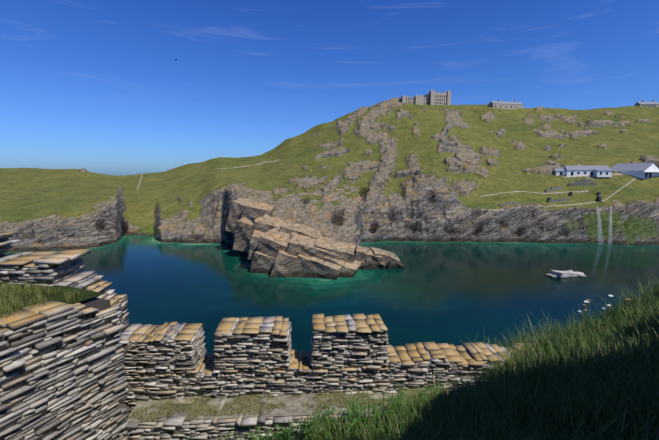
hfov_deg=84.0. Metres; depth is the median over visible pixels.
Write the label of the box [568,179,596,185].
ruin
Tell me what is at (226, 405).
ledge grass
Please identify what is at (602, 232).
waterfall
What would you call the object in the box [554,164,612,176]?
cottage
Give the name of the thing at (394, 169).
terrain
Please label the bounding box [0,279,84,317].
grass chunk
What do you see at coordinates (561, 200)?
ruin
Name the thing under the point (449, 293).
water
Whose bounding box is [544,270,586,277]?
skerry
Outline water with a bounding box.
[4,236,658,353]
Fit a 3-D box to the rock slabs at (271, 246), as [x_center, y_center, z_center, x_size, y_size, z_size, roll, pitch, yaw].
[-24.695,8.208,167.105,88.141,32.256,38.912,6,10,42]
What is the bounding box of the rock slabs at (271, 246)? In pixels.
[225,198,360,279]
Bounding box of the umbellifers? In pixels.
[578,295,630,332]
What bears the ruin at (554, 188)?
on the terrain at (394, 169)
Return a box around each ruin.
[499,202,532,205]
[545,186,562,191]
[547,198,571,202]
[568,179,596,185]
[598,191,601,201]
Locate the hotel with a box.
[399,89,450,104]
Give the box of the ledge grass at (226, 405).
[128,387,448,422]
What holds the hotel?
on the terrain at (394, 169)
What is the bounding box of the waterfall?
[597,206,611,243]
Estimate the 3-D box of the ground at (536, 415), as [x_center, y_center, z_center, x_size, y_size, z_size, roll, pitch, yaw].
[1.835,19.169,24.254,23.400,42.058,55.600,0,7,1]
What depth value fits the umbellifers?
7.87 m
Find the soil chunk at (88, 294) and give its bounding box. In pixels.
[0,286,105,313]
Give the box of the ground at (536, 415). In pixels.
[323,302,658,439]
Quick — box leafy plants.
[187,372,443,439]
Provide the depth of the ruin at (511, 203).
227.90 m
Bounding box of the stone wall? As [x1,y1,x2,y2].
[0,232,535,439]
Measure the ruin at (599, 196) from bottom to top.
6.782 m
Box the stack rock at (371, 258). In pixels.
[354,245,403,269]
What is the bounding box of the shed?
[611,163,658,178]
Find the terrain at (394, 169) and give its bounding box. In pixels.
[0,97,658,278]

